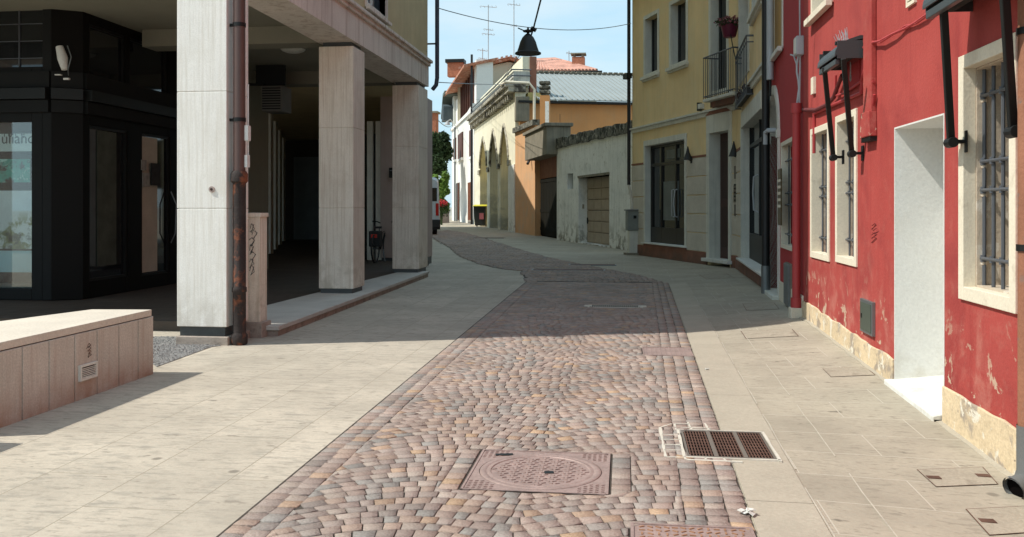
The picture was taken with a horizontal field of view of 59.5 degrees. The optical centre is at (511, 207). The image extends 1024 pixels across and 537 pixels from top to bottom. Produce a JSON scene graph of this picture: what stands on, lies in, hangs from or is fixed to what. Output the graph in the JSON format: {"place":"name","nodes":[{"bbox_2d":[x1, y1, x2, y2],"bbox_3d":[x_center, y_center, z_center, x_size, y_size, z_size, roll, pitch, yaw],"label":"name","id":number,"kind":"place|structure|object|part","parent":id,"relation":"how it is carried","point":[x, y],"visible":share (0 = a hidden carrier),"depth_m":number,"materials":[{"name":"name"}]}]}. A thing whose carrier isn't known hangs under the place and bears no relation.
{"place":"outdoors","nodes":[
{"label":"outdoors","id":0,"kind":"place"},
{"bbox_2d":[0,225,525,536],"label":"pavement","id":1,"kind":"structure","parent":0,"point":[213,441],"depth_m":6.09,"materials":[{"name":"beige stone"}]},
{"bbox_2d":[0,309,152,427],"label":"bench wall","id":2,"kind":"structure","parent":1,"relation":"on","point":[50,362],"depth_m":6.70,"materials":[{"name":"beige stone"}]},
{"bbox_2d":[153,336,220,366],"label":"gravel","id":3,"kind":"structure","parent":1,"relation":"on","point":[168,352],"depth_m":9.07,"materials":[{"name":"grey gravel"}]},
{"bbox_2d":[246,213,270,337],"bbox_3d":[-2.858,0.767,10.054,0.220,1.405,0.270,0,0,7],"label":"stone post","id":4,"kind":"object","parent":1,"relation":"on","point":[257,322],"visible":0.91,"depth_m":9.95,"materials":[{"name":"stone"}]},
{"bbox_2d":[432,177,439,233],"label":"white van","id":5,"kind":"object","parent":1,"relation":"on","point":[435,209],"visible":0.25,"depth_m":46.61,"materials":[{"name":"paint"}]},
{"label":"rear window","id":6,"kind":"part","parent":5,"relation":"part of","materials":[{"name":"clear glass"}]},
{"bbox_2d":[439,199,449,224],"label":"flower bush","id":7,"kind":"object","parent":1,"relation":"on","point":[442,205],"visible":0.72,"depth_m":71.85,"materials":[{"name":"green plant"}]},
{"bbox_2d":[443,211,448,222],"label":"wall","id":8,"kind":"structure","parent":1,"relation":"on","point":[445,219],"depth_m":83.30,"materials":[{"name":"stone"}]},
{"bbox_2d":[216,230,756,536],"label":"road","id":9,"kind":"structure","parent":0,"point":[468,472],"depth_m":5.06,"materials":[{"name":"stone"}]},
{"bbox_2d":[460,449,610,495],"bbox_3d":[0.155,1.450,4.890,0.750,0.039,0.750,0,0,7],"label":"manhole cover","id":10,"kind":"object","parent":9,"relation":"in","point":[556,472],"visible":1,"depth_m":4.84,"materials":[{"name":"metal"}]},
{"bbox_2d":[532,269,604,270],"bbox_3d":[1.289,1.439,20.505,1.680,0.022,0.430,0,0,7],"label":"iron cover","id":11,"kind":"object","parent":9,"relation":"on","point":[574,269],"visible":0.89,"depth_m":20.49,"materials":[{"name":"metal"}]},
{"bbox_2d":[584,305,645,307],"bbox_3d":[1.493,1.438,12.948,0.888,0.024,0.300,0,0,7],"label":"slot drain","id":12,"kind":"object","parent":9,"relation":"on","point":[623,306],"visible":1,"depth_m":12.91,"materials":[{"name":"grey metal"}]},
{"bbox_2d":[642,346,693,356],"bbox_3d":[1.543,1.451,8.910,0.483,0.038,0.533,0,0,7],"label":"iron cover","id":13,"kind":"object","parent":9,"relation":"on","point":[669,351],"visible":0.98,"depth_m":8.92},
{"bbox_2d":[630,522,755,536],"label":"manhole cover","id":14,"kind":"object","parent":9,"relation":"in","point":[659,530],"visible":1,"depth_m":3.97,"materials":[{"name":"metal"}]},
{"bbox_2d":[659,422,781,463],"bbox_3d":[1.248,1.457,5.507,0.666,0.046,0.918,0,0,7],"label":"drain grate","id":15,"kind":"object","parent":9,"relation":"on","point":[700,442],"visible":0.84,"depth_m":5.41,"materials":[{"name":"metal"}]},
{"bbox_2d":[425,0,631,206],"label":"sky","id":16,"kind":"structure","parent":0,"point":[460,36],"materials":[{"name":"blue"}]},
{"bbox_2d":[440,216,1023,536],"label":"pavement","id":17,"kind":"structure","parent":0,"point":[883,441],"depth_m":6.11,"materials":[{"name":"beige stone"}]},
{"bbox_2d":[432,111,440,179],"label":"brick tower","id":18,"kind":"structure","parent":17,"relation":"on","point":[435,121],"depth_m":99.30,"materials":[{"name":"brick"}]},
{"bbox_2d":[473,205,486,225],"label":"wheelie bin","id":19,"kind":"object","parent":17,"relation":"on","point":[480,215],"visible":0.91,"depth_m":66.14,"materials":[{"name":"plastic"}]},
{"bbox_2d":[458,53,601,120],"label":"gabled house","id":20,"kind":"structure","parent":17,"relation":"on","point":[501,66],"depth_m":89.23,"materials":[{"name":"clay tile"},{"name":"pale plaster"}]},
{"bbox_2d":[482,5,495,58],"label":"aerial","id":21,"kind":"object","parent":20,"relation":"attached to","point":[488,29],"visible":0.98,"depth_m":89.96,"materials":[{"name":"grey metal"}]},
{"bbox_2d":[508,0,519,56],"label":"aerial","id":22,"kind":"object","parent":20,"relation":"attached to","point":[513,4],"visible":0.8,"depth_m":89.98,"materials":[{"name":"silver metal"}]},
{"bbox_2d":[512,119,572,237],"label":"orange annex","id":23,"kind":"object","parent":17,"relation":"on","point":[536,151],"visible":0.84,"depth_m":44.90,"materials":[{"name":"paint"}]},
{"bbox_2d":[539,81,550,124],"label":"chimney stack","id":24,"kind":"object","parent":23,"relation":"on","point":[545,89],"visible":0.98,"depth_m":43.27,"materials":[{"name":"paint"}]},
{"bbox_2d":[569,264,616,265],"bbox_3d":[2.008,1.439,22.308,1.180,0.022,0.400,0,0,7],"label":"iron cover","id":25,"kind":"object","parent":17,"relation":"on","point":[596,264],"visible":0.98,"depth_m":22.27,"materials":[{"name":"metal"}]},
{"bbox_2d":[556,120,631,249],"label":"garage wall","id":26,"kind":"structure","parent":17,"relation":"on","point":[593,199],"depth_m":34.64,"materials":[{"name":"paint"}]},
{"bbox_2d":[587,176,608,244],"bbox_3d":[3.459,0.129,34.226,0.140,2.586,4.176,0,0,-11],"label":"garage door","id":27,"kind":"structure","parent":26,"relation":"in","point":[597,187],"depth_m":34.69,"materials":[{"name":"beige wood"}]},
{"bbox_2d":[624,209,638,254],"bbox_3d":[3.696,0.762,27.202,0.529,1.385,0.420,0,0,-7],"label":"meter cabinet","id":28,"kind":"object","parent":17,"relation":"on","point":[631,222],"visible":0.7,"depth_m":27.06,"materials":[{"name":"grey metal"}]},
{"bbox_2d":[630,0,761,286],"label":"yellow house","id":29,"kind":"structure","parent":17,"relation":"on","point":[686,210],"depth_m":23.15,"materials":[{"name":"paint"}]},
{"bbox_2d":[438,8,630,29],"bbox_3d":[1.052,-4.928,23.250,0.018,1.478,10.155,0,0,31],"label":"span cable","id":30,"kind":"object","parent":29,"relation":"attached to","point":[527,27],"visible":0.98,"depth_m":21.85,"materials":[{"name":"metal"}]},
{"bbox_2d":[515,0,541,55],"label":"hanging lamp","id":31,"kind":"object","parent":30,"relation":"hanging from","point":[527,46],"visible":1,"depth_m":22.00,"materials":[{"name":"black metal"}]},
{"bbox_2d":[623,0,632,208],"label":"downpipe","id":32,"kind":"object","parent":29,"relation":"attached to","point":[627,76],"visible":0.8,"depth_m":27.61,"materials":[{"name":"black metal"}]},
{"bbox_2d":[640,8,659,81],"bbox_3d":[4.152,-4.685,26.118,0.410,1.948,1.291,0,0,-13],"label":"window","id":33,"kind":"structure","parent":29,"relation":"in","point":[650,27],"depth_m":26.55,"materials":[{"name":"grey stone"}]},
{"bbox_2d":[641,133,686,247],"bbox_3d":[4.377,-0.441,25.162,0.400,3.036,3.172,0,0,-13],"label":"shop window","id":34,"kind":"structure","parent":29,"relation":"in","point":[664,166],"depth_m":25.51,"materials":[{"name":"black glass"}]},
{"bbox_2d":[665,0,688,73],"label":"window","id":35,"kind":"structure","parent":29,"relation":"in","point":[678,15],"depth_m":24.67,"materials":[{"name":"grey stone"}]},
{"bbox_2d":[683,146,692,162],"bbox_3d":[4.575,-1.359,23.313,0.254,0.440,0.260,0,0,-13],"label":"wall sconce","id":36,"kind":"object","parent":29,"relation":"attached to","point":[687,156],"depth_m":23.26,"materials":[{"name":"black metal"}]},
{"bbox_2d":[697,102,703,110],"bbox_3d":[4.778,-2.549,22.699,0.120,0.210,0.190,0,0,-13],"label":"bracket light","id":37,"kind":"object","parent":29,"relation":"attached to","point":[700,106],"visible":1,"depth_m":22.62,"materials":[{"name":"white plastic"}]},
{"bbox_2d":[708,0,728,96],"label":"window","id":38,"kind":"structure","parent":29,"relation":"in","point":[716,8],"depth_m":22.25,"materials":[{"name":"grey glass"}]},
{"bbox_2d":[703,46,738,107],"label":"balcony","id":39,"kind":"structure","parent":29,"relation":"attached to","point":[722,100],"depth_m":20.98,"materials":[{"name":"grey metal"}]},
{"bbox_2d":[720,133,727,258],"bbox_3d":[5.323,-0.279,21.831,0.050,3.094,1.033,0,0,-13],"label":"door","id":40,"kind":"structure","parent":29,"relation":"in","point":[724,136],"depth_m":22.11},
{"bbox_2d":[714,15,738,56],"bbox_3d":[4.864,-3.814,20.270,0.687,1.093,0.885,0,0,32],"label":"flower pot","id":41,"kind":"object","parent":29,"relation":"hanging from","point":[729,27],"visible":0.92,"depth_m":20.26,"materials":[{"name":"red ceramic"}]},
{"bbox_2d":[729,141,736,156],"bbox_3d":[5.151,-1.309,20.810,0.254,0.440,0.260,0,0,-13],"label":"wall sconce","id":42,"kind":"object","parent":29,"relation":"attached to","point":[733,152],"depth_m":20.76,"materials":[{"name":"black metal"}]},
{"bbox_2d":[733,166,736,215],"bbox_3d":[5.213,-0.375,20.905,0.032,1.170,0.160,0,0,-13],"label":"intercom","id":43,"kind":"object","parent":29,"relation":"attached to","point":[734,193],"visible":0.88,"depth_m":20.92,"materials":[{"name":"metal"}]},
{"bbox_2d":[738,0,748,86],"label":"window","id":44,"kind":"structure","parent":29,"relation":"in","point":[743,5],"depth_m":20.14,"materials":[{"name":"grey stone"}]},
{"bbox_2d":[734,34,753,109],"bbox_3d":[4.751,-2.720,18.410,0.150,1.150,2.692,0,0,9],"label":"window railing","id":45,"kind":"object","parent":29,"relation":"attached to","point":[739,52],"depth_m":18.09,"materials":[{"name":"black metal"}]},
{"bbox_2d":[737,84,752,107],"bbox_3d":[4.743,-2.328,18.411,0.190,0.297,2.532,0,0,9],"label":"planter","id":46,"kind":"object","parent":29,"relation":"on","point":[749,90],"visible":0.52,"depth_m":18.07,"materials":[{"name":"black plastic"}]},
{"bbox_2d":[747,0,761,25],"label":"window","id":47,"kind":"structure","parent":29,"relation":"in","point":[756,4],"depth_m":16.30,"materials":[{"name":"grey stone"}]},
{"bbox_2d":[669,282,831,536],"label":"kerb strip","id":48,"kind":"object","parent":17,"relation":"on","point":[778,499],"visible":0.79,"depth_m":5.59,"materials":[{"name":"stone"}]},
{"bbox_2d":[737,507,755,515],"bbox_3d":[1.104,1.426,4.201,0.080,0.028,0.066,0,0,36],"label":"paper scrap","id":49,"kind":"object","parent":48,"relation":"on","point":[748,510],"visible":1,"depth_m":4.19,"materials":[{"name":"white paper"}]},
{"bbox_2d":[742,303,778,309],"bbox_3d":[3.432,1.370,12.388,0.434,0.033,0.943,0,0,12],"label":"inspection cover","id":50,"kind":"object","parent":17,"relation":"on","point":[758,306],"visible":1,"depth_m":12.36,"materials":[{"name":"stone"}]},
{"bbox_2d":[741,329,797,337],"bbox_3d":[2.833,1.390,9.885,0.572,0.050,0.555,0,0,7],"label":"inspection cover","id":51,"kind":"object","parent":17,"relation":"on","point":[768,333],"visible":1,"depth_m":9.86,"materials":[{"name":"stone"}]},
{"bbox_2d":[765,0,803,307],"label":"deep red house","id":52,"kind":"structure","parent":17,"relation":"on","point":[783,97],"depth_m":12.91,"materials":[{"name":"paint"}]},
{"bbox_2d":[761,0,769,293],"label":"downpipe","id":53,"kind":"object","parent":52,"relation":"attached to","point":[765,275],"visible":0.7,"depth_m":14.17,"materials":[{"name":"metal"}]},
{"bbox_2d":[763,128,775,143],"bbox_3d":[3.959,-1.087,13.777,0.175,0.239,0.269,0,0,10],"label":"vent pipe","id":54,"kind":"object","parent":52,"relation":"attached to","point":[766,132],"visible":0.93,"depth_m":13.80,"materials":[{"name":"grey metal"}]},
{"bbox_2d":[766,0,773,95],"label":"downpipe","id":55,"kind":"object","parent":52,"relation":"attached to","point":[769,37],"visible":1,"depth_m":13.71,"materials":[{"name":"black metal"}]},
{"bbox_2d":[770,0,782,60],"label":"window","id":56,"kind":"structure","parent":52,"relation":"in","point":[778,4],"depth_m":13.42,"materials":[{"name":"grey stone"}]},
{"bbox_2d":[778,168,781,224],"bbox_3d":[3.789,-0.142,12.680,0.023,0.797,0.346,0,0,10],"label":"door plaque","id":57,"kind":"object","parent":52,"relation":"attached to","point":[780,196],"depth_m":12.53,"materials":[{"name":"grey metal"}]},
{"bbox_2d":[781,137,791,250],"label":"window","id":58,"kind":"structure","parent":52,"relation":"in","point":[786,158],"depth_m":12.91,"materials":[{"name":"beige stone"}]},
{"bbox_2d":[783,262,791,306],"bbox_3d":[3.736,1.049,12.138,0.050,0.582,0.544,0,0,10],"label":"meter box","id":59,"kind":"object","parent":52,"relation":"attached to","point":[787,277],"visible":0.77,"depth_m":11.98,"materials":[{"name":"metal"}]},
{"bbox_2d":[783,263,789,306],"bbox_3d":[3.736,1.049,12.138,0.050,0.558,0.520,0,0,10],"label":"door","id":60,"kind":"structure","parent":59,"relation":"in","point":[786,267],"depth_m":12.08,"materials":[{"name":"metal"}]},
{"bbox_2d":[788,0,801,317],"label":"red downpipe","id":61,"kind":"object","parent":52,"relation":"attached to","point":[795,310],"visible":0.84,"depth_m":10.93,"materials":[{"name":"metal"}]},
{"bbox_2d":[793,36,803,56],"bbox_3d":[3.499,-1.963,10.940,0.097,0.230,0.180,0,0,7],"label":"junction box","id":62,"kind":"object","parent":52,"relation":"attached to","point":[798,45],"visible":1,"depth_m":10.85,"materials":[{"name":"grey plastic"}]},
{"bbox_2d":[822,367,874,376],"bbox_3d":[2.897,1.417,7.716,0.387,0.021,0.420,0,0,7],"label":"inspection cover","id":63,"kind":"object","parent":17,"relation":"on","point":[846,371],"visible":1,"depth_m":7.71,"materials":[{"name":"stone"}]},
{"bbox_2d":[799,0,1016,477],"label":"red house","id":64,"kind":"structure","parent":17,"relation":"on","point":[910,225],"depth_m":7.16,"materials":[{"name":"red painted plaster"},{"name":"cream stone"}]},
{"bbox_2d":[804,0,832,26],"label":"window","id":65,"kind":"structure","parent":64,"relation":"in","point":[818,7],"depth_m":9.95,"materials":[{"name":"beige stone"}]},
{"bbox_2d":[810,123,829,261],"bbox_3d":[3.664,-0.160,9.921,0.518,1.481,0.946,0,0,7],"label":"window","id":66,"kind":"structure","parent":64,"relation":"in","point":[819,161],"depth_m":10.34,"materials":[{"name":"beige stone"}]},
{"bbox_2d":[801,58,875,152],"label":"wall trunking","id":67,"kind":"structure","parent":64,"relation":"attached to","point":[857,73],"depth_m":8.90,"materials":[{"name":"red paint"}]},
{"bbox_2d":[817,35,863,163],"bbox_3d":[3.087,-0.982,8.377,0.280,1.123,1.166,0,0,7],"label":"awning","id":68,"kind":"object","parent":64,"relation":"attached to","point":[841,54],"visible":0.98,"depth_m":8.13,"materials":[{"name":"grey metal"}]},
{"bbox_2d":[834,29,847,40],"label":"pigeon spikes","id":69,"kind":"object","parent":68,"relation":"on","point":[846,36],"visible":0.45,"depth_m":8.40,"materials":[{"name":"silver metal"}]},
{"bbox_2d":[835,108,857,266],"bbox_3d":[3.517,-0.182,8.744,0.518,1.486,0.824,0,0,7],"label":"window","id":70,"kind":"structure","parent":64,"relation":"in","point":[846,175],"depth_m":9.10,"materials":[{"name":"beige stone"}]},
{"bbox_2d":[860,298,874,336],"bbox_3d":[3.157,0.977,7.969,0.040,0.297,0.398,0,0,7],"label":"meter hatch","id":71,"kind":"object","parent":64,"relation":"attached to","point":[867,316],"visible":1,"depth_m":7.89,"materials":[{"name":"metal"}]},
{"bbox_2d":[860,301,870,332],"bbox_3d":[3.144,0.977,7.970,0.006,0.247,0.348,0,0,7],"label":"door","id":72,"kind":"structure","parent":71,"relation":"in","point":[865,322],"depth_m":7.96,"materials":[{"name":"grey metal"}]},
{"bbox_2d":[860,0,876,142],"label":"wall conduit","id":73,"kind":"object","parent":64,"relation":"attached to","point":[868,128],"depth_m":7.78,"materials":[{"name":"red metal"}]},
{"bbox_2d":[862,14,925,47],"bbox_3d":[3.032,-1.398,7.049,0.042,0.113,2.194,0,0,6],"label":"wall cable","id":74,"kind":"object","parent":64,"relation":"attached to","point":[916,22],"depth_m":6.94,"materials":[{"name":"red paint"}]},
{"bbox_2d":[906,0,916,7],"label":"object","id":75,"kind":"object","parent":64,"relation":"attached to","point":[909,3],"depth_m":6.79,"materials":[{"name":"beige stone"}]},
{"bbox_2d":[922,0,1016,152],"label":"awning","id":76,"kind":"object","parent":64,"relation":"attached to","point":[936,8],"visible":0.89,"depth_m":5.42,"materials":[{"name":"grey metal"}]},
{"bbox_2d":[958,32,1016,313],"bbox_3d":[3.090,-0.188,5.341,0.520,1.560,0.852,0,0,7],"label":"window","id":77,"kind":"structure","parent":64,"relation":"in","point":[987,173],"depth_m":5.67,"materials":[{"name":"beige stone"}]},
{"bbox_2d":[1002,0,1023,497],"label":"drainpipe","id":78,"kind":"object","parent":64,"relation":"attached to","point":[1014,484],"visible":0.96,"depth_m":4.66,"materials":[{"name":"metal"}]},
{"bbox_2d":[917,467,997,485],"bbox_3d":[2.465,1.482,4.928,0.516,0.018,0.281,0,0,-12],"label":"inspection cover","id":79,"kind":"object","parent":17,"relation":"on","point":[959,476],"visible":1,"depth_m":4.92,"materials":[{"name":"stone"}]},
{"bbox_2d":[966,506,1023,534],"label":"inspection cover","id":80,"kind":"object","parent":17,"relation":"on","point":[997,520],"visible":1,"depth_m":4.29,"materials":[{"name":"stone"}]},
{"label":"ground","id":81,"kind":"structure","parent":0,"visible":0},
{"bbox_2d":[0,0,432,345],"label":"arcade building","id":82,"kind":"structure","parent":81,"relation":"on","point":[354,47],"depth_m":13.79,"materials":[{"name":"stone"}]},
{"bbox_2d":[0,9,177,299],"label":"corner shop","id":83,"kind":"structure","parent":82,"relation":"on","point":[100,125],"depth_m":13.28,"materials":[{"name":"metal"}]},
{"bbox_2d":[0,159,29,181],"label":"poster","id":84,"kind":"object","parent":83,"relation":"attached to","point":[14,170],"visible":1,"depth_m":12.90,"materials":[{"name":"teal paper"}]},
{"bbox_2d":[0,191,31,248],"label":"poster","id":85,"kind":"object","parent":83,"relation":"attached to","point":[15,219],"visible":1,"depth_m":12.89,"materials":[{"name":"white paper"}]},
{"bbox_2d":[0,251,31,271],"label":"poster","id":86,"kind":"object","parent":83,"relation":"attached to","point":[15,261],"visible":1,"depth_m":12.89,"materials":[{"name":"paper"}]},
{"bbox_2d":[0,131,31,151],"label":"poster","id":87,"kind":"object","parent":83,"relation":"attached to","point":[15,142],"visible":1,"depth_m":12.89,"materials":[{"name":"paper"}]},
{"bbox_2d":[0,10,42,66],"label":"upper window","id":88,"kind":"structure","parent":83,"relation":"in","point":[28,32],"depth_m":12.87,"materials":[{"name":"black glass"}]},
{"bbox_2d":[55,45,71,79],"bbox_3d":[-6.313,-2.031,12.605,0.220,0.484,0.156,0,0,-26],"label":"shop lamp","id":89,"kind":"object","parent":83,"relation":"attached to","point":[62,57],"visible":1,"depth_m":12.57,"materials":[{"name":"white paint"}]},
{"bbox_2d":[89,24,123,81],"bbox_3d":[-6.157,-2.277,13.562,0.055,0.802,0.948,0,0,7],"label":"side window","id":90,"kind":"structure","parent":83,"relation":"in","point":[106,48],"depth_m":13.62,"materials":[{"name":"black glass"}]},
{"bbox_2d":[89,125,126,280],"bbox_3d":[-6.153,-0.056,13.598,0.055,2.281,1.021,0,0,7],"label":"side window","id":91,"kind":"structure","parent":83,"relation":"in","point":[119,269],"depth_m":13.89,"materials":[{"name":"black glass"}]},
{"bbox_2d":[130,38,166,92],"bbox_3d":[-6.009,-2.259,14.745,0.055,0.838,1.180,0,0,7],"label":"side window","id":92,"kind":"structure","parent":83,"relation":"in","point":[148,67],"depth_m":14.79,"materials":[{"name":"black glass"}]},
{"bbox_2d":[209,186,214,191],"bbox_3d":[-3.150,-0.186,9.394,0.064,0.064,0.018,0,0,7],"label":"survey plate","id":93,"kind":"object","parent":82,"relation":"attached to","point":[211,188],"visible":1,"depth_m":9.39,"materials":[{"name":"plastic"}]},
{"bbox_2d":[229,0,250,345],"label":"drainpipe","id":94,"kind":"object","parent":82,"relation":"attached to","point":[239,173],"visible":1,"depth_m":9.39,"materials":[{"name":"metal"}]},
{"bbox_2d":[248,65,290,113],"bbox_3d":[-4.954,-2.336,17.792,1.000,0.928,0.512,0,0,7],"label":"wall air conditioner","id":95,"kind":"object","parent":82,"relation":"attached to","point":[276,93],"depth_m":17.65,"materials":[{"name":"black metal"}]},
{"bbox_2d":[279,48,307,53],"bbox_3d":[-3.875,-2.772,15.863,0.520,0.094,0.520,0,0,7],"label":"ceiling lamp","id":96,"kind":"object","parent":82,"relation":"attached to","point":[294,50],"visible":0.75,"depth_m":15.76,"materials":[{"name":"white glass"}]},
{"bbox_2d":[369,221,385,262],"bbox_3d":[-3.207,0.843,21.974,0.584,1.014,1.770,0,0,7],"label":"bicycle","id":97,"kind":"object","parent":82,"relation":"on","point":[376,240],"visible":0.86,"depth_m":21.37,"materials":[{"name":"black metal"}]},
{"bbox_2d":[365,0,391,25],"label":"window","id":98,"kind":"structure","parent":82,"relation":"in","point":[373,6],"depth_m":15.31,"materials":[{"name":"stone"}]},
{"bbox_2d":[428,0,438,90],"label":"downpipe","id":99,"kind":"object","parent":82,"relation":"attached to","point":[435,85],"visible":1,"depth_m":19.05,"materials":[{"name":"metal"}]},
{"bbox_2d":[438,55,519,126],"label":"cables","id":100,"kind":"object","parent":82,"relation":"attached to","point":[485,84],"visible":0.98,"depth_m":31.27,"materials":[{"name":"metal"}]},
{"bbox_2d":[268,86,431,263],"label":"building","id":101,"kind":"structure","parent":81,"relation":"on","point":[293,184],"depth_m":26.05,"materials":[{"name":"stone"}]},
{"bbox_2d":[294,157,318,239],"bbox_3d":[-8.223,-0.360,36.643,1.438,3.380,0.080,0,0,7],"label":"door","id":102,"kind":"structure","parent":101,"relation":"in","point":[306,169],"depth_m":36.63,"materials":[{"name":"black glass"}]},
{"bbox_2d":[389,168,391,177],"bbox_3d":[-2.977,-0.851,22.236,0.140,0.250,0.095,0,0,7],"label":"letterbox","id":103,"kind":"object","parent":101,"relation":"attached to","point":[390,172],"visible":0.51,"depth_m":22.20,"materials":[{"name":"black metal"}]},
{"bbox_2d":[432,170,450,223],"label":"tree","id":104,"kind":"object","parent":81,"relation":"on","point":[444,189],"visible":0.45,"depth_m":75.37,"materials":[{"name":"green plant"}]},
{"bbox_2d":[432,131,453,176],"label":"tree","id":105,"kind":"object","parent":81,"relation":"on","point":[442,151],"visible":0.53,"depth_m":82.61,"materials":[{"name":"green plant"}]},
{"bbox_2d":[441,54,496,223],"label":"white house","id":106,"kind":"structure","parent":81,"relation":"on","point":[476,73],"depth_m":84.50,"materials":[{"name":"white plaster"},{"name":"clay tile"},{"name":"dark brown wood"}]},
{"bbox_2d":[456,182,459,221],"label":"shop door","id":107,"kind":"structure","parent":106,"relation":"in","point":[457,184],"depth_m":88.70,"materials":[{"name":"white wood"}]},
{"bbox_2d":[468,182,470,223],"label":"shop door","id":108,"kind":"structure","parent":106,"relation":"in","point":[469,184],"depth_m":78.84,"materials":[{"name":"brown wood"}]},
{"bbox_2d":[466,56,539,231],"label":"arched building","id":109,"kind":"structure","parent":81,"relation":"on","point":[498,118],"depth_m":57.25,"materials":[{"name":"beige paint"}]},
{"bbox_2d":[518,71,631,133],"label":"orange building","id":110,"kind":"structure","parent":81,"relation":"on","point":[573,94],"depth_m":52.21,"materials":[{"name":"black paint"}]}
]}

